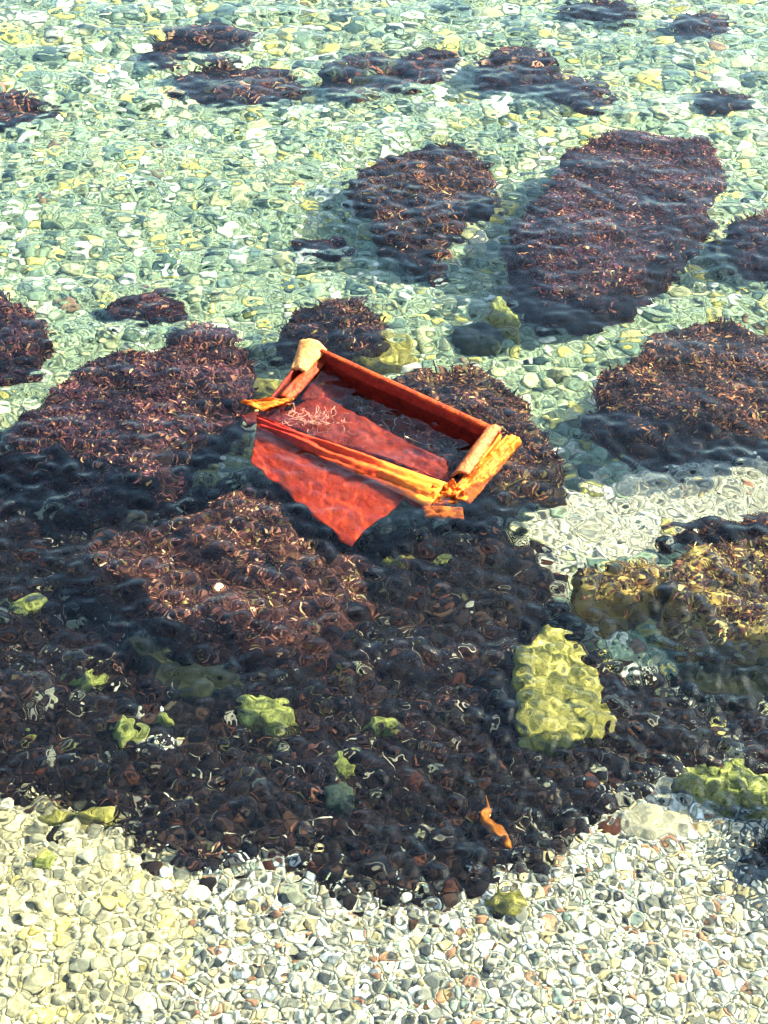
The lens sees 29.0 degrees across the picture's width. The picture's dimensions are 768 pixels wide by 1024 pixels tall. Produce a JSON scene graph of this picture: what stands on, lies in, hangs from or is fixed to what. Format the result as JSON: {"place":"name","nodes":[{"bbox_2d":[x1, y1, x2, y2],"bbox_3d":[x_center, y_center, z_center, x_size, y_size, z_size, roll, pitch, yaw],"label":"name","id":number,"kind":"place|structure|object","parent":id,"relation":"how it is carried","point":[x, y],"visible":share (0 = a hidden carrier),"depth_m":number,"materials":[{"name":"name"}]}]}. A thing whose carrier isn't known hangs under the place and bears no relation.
{"place":"outdoors","nodes":[
{"label":"outdoors","id":0,"kind":"place"},
{"bbox_2d":[0,0,767,1023],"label":"water","id":1,"kind":"structure","parent":0,"point":[290,732],"depth_m":4.76,"materials":[{"name":"clear liquid"}]},
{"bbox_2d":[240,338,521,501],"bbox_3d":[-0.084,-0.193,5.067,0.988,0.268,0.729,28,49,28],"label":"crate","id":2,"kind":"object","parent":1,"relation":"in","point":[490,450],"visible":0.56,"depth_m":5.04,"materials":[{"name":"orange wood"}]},
{"bbox_2d":[282,403,351,432],"bbox_3d":[-0.230,-0.319,5.143,0.281,0.090,0.157,0,42,0],"label":"seaweed","id":3,"kind":"object","parent":2,"relation":"on","point":[314,416],"visible":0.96,"depth_m":5.13,"materials":[{"name":"brown plant"}]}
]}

